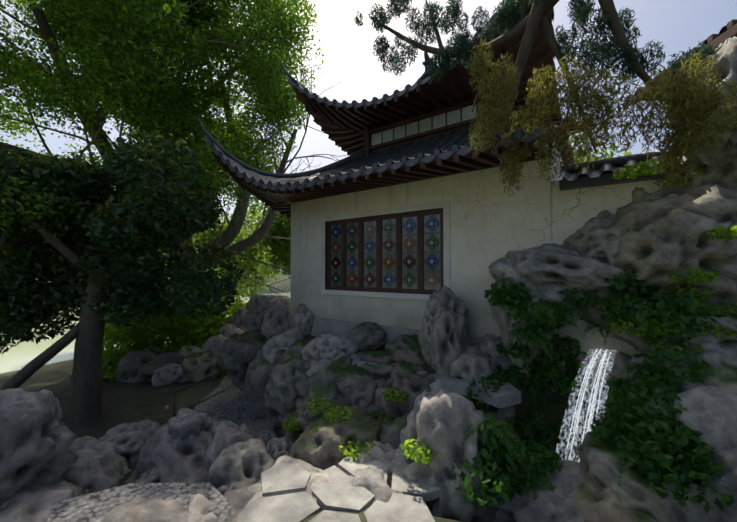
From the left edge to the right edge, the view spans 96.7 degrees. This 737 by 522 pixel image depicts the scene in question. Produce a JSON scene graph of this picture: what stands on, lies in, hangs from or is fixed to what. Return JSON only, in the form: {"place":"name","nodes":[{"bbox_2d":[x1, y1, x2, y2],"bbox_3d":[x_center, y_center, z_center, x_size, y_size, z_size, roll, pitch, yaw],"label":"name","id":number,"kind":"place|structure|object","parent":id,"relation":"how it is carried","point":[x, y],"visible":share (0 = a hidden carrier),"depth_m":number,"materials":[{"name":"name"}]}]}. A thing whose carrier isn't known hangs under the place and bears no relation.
{"place":"outdoors","nodes":[
{"label":"outdoors","id":0,"kind":"place"},
{"bbox_2d":[0,292,289,373],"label":"ground","id":1,"kind":"structure","parent":0,"point":[20,356],"depth_m":15.98,"materials":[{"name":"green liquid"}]},
{"bbox_2d":[47,336,275,521],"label":"cobble path","id":2,"kind":"structure","parent":0,"point":[233,404],"depth_m":2.53,"materials":[{"name":"grey stone"}]},
{"bbox_2d":[172,369,234,416],"bbox_3d":[-2.466,2.376,6.339,0.034,0.871,3.129,0,-2,16],"label":"path handrail","id":3,"kind":"object","parent":2,"relation":"on","point":[174,392],"visible":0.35,"depth_m":5.28,"materials":[{"name":"grey metal"}]},
{"bbox_2d":[0,335,623,521],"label":"terrain","id":4,"kind":"structure","parent":0,"point":[125,402],"depth_m":5.67,"materials":[{"name":"soil"}]},
{"bbox_2d":[0,133,243,421],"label":"tree","id":5,"kind":"object","parent":4,"relation":"on","point":[27,303],"depth_m":5.33,"materials":[{"name":"green plant"}]},
{"bbox_2d":[0,130,236,287],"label":"osmanthus new leaves","id":6,"kind":"object","parent":5,"relation":"attached to","point":[111,197],"visible":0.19,"depth_m":5.36,"materials":[{"name":"green plant"}]},
{"bbox_2d":[6,267,290,299],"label":"bank wall","id":7,"kind":"structure","parent":4,"relation":"on","point":[280,285],"depth_m":57.59,"materials":[{"name":"paint"}]},
{"bbox_2d":[102,296,246,381],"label":"bamboo shrubs","id":8,"kind":"object","parent":4,"relation":"on","point":[175,330],"visible":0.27,"depth_m":8.26,"materials":[{"name":"green plant"}]},
{"bbox_2d":[0,0,349,326],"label":"tree","id":9,"kind":"object","parent":4,"relation":"on","point":[131,88],"depth_m":7.91,"materials":[{"name":"green plant"}]},
{"bbox_2d":[0,388,402,521],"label":"rocks","id":10,"kind":"object","parent":4,"relation":"on","point":[230,461],"visible":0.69,"depth_m":3.04,"materials":[{"name":"grey stone"}]},
{"bbox_2d":[237,456,439,521],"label":"slab paving","id":11,"kind":"structure","parent":4,"relation":"on","point":[289,499],"depth_m":2.35,"materials":[{"name":"stone"}]},
{"bbox_2d":[81,131,631,310],"bbox_3d":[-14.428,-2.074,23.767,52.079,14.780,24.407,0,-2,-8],"label":"distant tree","id":12,"kind":"object","parent":4,"relation":"on","point":[268,250],"depth_m":17.89,"materials":[{"name":"green plant"}]},
{"bbox_2d":[68,284,646,521],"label":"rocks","id":13,"kind":"object","parent":4,"relation":"on","point":[280,388],"visible":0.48,"depth_m":4.22,"materials":[{"name":"grey stone"}]},
{"bbox_2d":[281,155,736,463],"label":"moss and creeper on rocks","id":14,"kind":"object","parent":13,"relation":"on","point":[647,169],"visible":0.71,"depth_m":2.92,"materials":[{"name":"green plant"}]},
{"bbox_2d":[0,36,736,521],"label":"rocks","id":15,"kind":"object","parent":4,"relation":"on","point":[440,418],"visible":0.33,"depth_m":3.23,"materials":[{"name":"grey stone"}]},
{"bbox_2d":[364,362,520,407],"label":"mound step stones","id":16,"kind":"object","parent":4,"relation":"on","point":[504,396],"visible":0.23,"depth_m":3.56,"materials":[{"name":"grey stone"}]},
{"bbox_2d":[183,184,736,521],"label":"rock","id":17,"kind":"object","parent":4,"relation":"on","point":[660,238],"visible":0.4,"depth_m":2.81,"materials":[{"name":"grey stone"}]},
{"bbox_2d":[288,139,678,381],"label":"pavilion walls","id":18,"kind":"structure","parent":4,"relation":"on","point":[486,221],"depth_m":4.57,"materials":[{"name":"white paint"}]},
{"bbox_2d":[329,212,441,291],"bbox_3d":[0.176,-0.119,5.392,2.210,1.160,0.030,-1,-2,36],"label":"lattice window","id":19,"kind":"structure","parent":18,"relation":"attached to","point":[431,226],"depth_m":5.27,"materials":[{"name":"multicoloured glass"}]},
{"bbox_2d":[198,0,593,217],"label":"pavilion roofs","id":20,"kind":"structure","parent":18,"relation":"on","point":[344,124],"depth_m":5.39,"materials":[{"name":"grey tile"}]},
{"bbox_2d":[364,92,503,155],"bbox_3d":[2.328,-2.444,8.094,2.500,0.800,4.880,-1,-2,36],"label":"clerestory","id":21,"kind":"object","parent":18,"relation":"attached to","point":[448,118],"visible":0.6,"depth_m":6.09,"materials":[{"name":"brown wood"}]},
{"bbox_2d":[558,150,690,190],"bbox_3d":[3.669,-1.012,2.992,3.300,0.330,0.640,-1,-2,36],"label":"wall coping","id":22,"kind":"object","parent":18,"relation":"attached to","point":[601,175],"depth_m":3.59,"materials":[{"name":"tile"}]},
{"bbox_2d":[622,19,736,109],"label":"roof","id":23,"kind":"structure","parent":18,"relation":"on","point":[728,30],"depth_m":3.71,"materials":[{"name":"tile"}]},
{"label":"grotto pool water","id":24,"kind":"structure","parent":4,"relation":"on","visible":0},
{"bbox_2d":[461,298,678,500],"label":"fern fronds","id":25,"kind":"object","parent":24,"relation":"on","point":[637,367],"visible":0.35,"depth_m":3.27,"materials":[{"name":"green plant"}]},
{"bbox_2d":[555,348,616,461],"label":"waterfall","id":26,"kind":"structure","parent":24,"relation":"on","point":[592,363],"depth_m":3.29,"materials":[{"name":"white liquid"}]},
{"bbox_2d":[452,269,734,514],"bbox_3d":[2.776,1.188,5.215,2.423,2.140,7.064,0,-2,18],"label":"ivy","id":27,"kind":"object","parent":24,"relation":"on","point":[657,447],"visible":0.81,"depth_m":2.67,"materials":[{"name":"green plant"}]},
{"bbox_2d":[0,0,736,252],"label":"sky","id":28,"kind":"structure","parent":0,"point":[680,24],"materials":[{"name":"white"}]},
{"bbox_2d":[381,0,669,163],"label":"juniper branches","id":29,"kind":"object","parent":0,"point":[530,23],"visible":0.62,"depth_m":3.27,"materials":[{"name":"brown plant"}]},
{"bbox_2d":[354,0,736,185],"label":"juniper sprays","id":30,"kind":"object","parent":29,"relation":"attached to","point":[604,102],"depth_m":3.00,"materials":[{"name":"green plant"}]},
{"bbox_2d":[562,365,601,458],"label":"waterfall droplets","id":31,"kind":"object","parent":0,"point":[579,417],"visible":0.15,"depth_m":3.24},
{"bbox_2d":[477,59,721,196],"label":"olive juniper sprays","id":32,"kind":"object","parent":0,"point":[606,133],"visible":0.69,"depth_m":2.69,"materials":[{"name":"green plant"}]}
]}

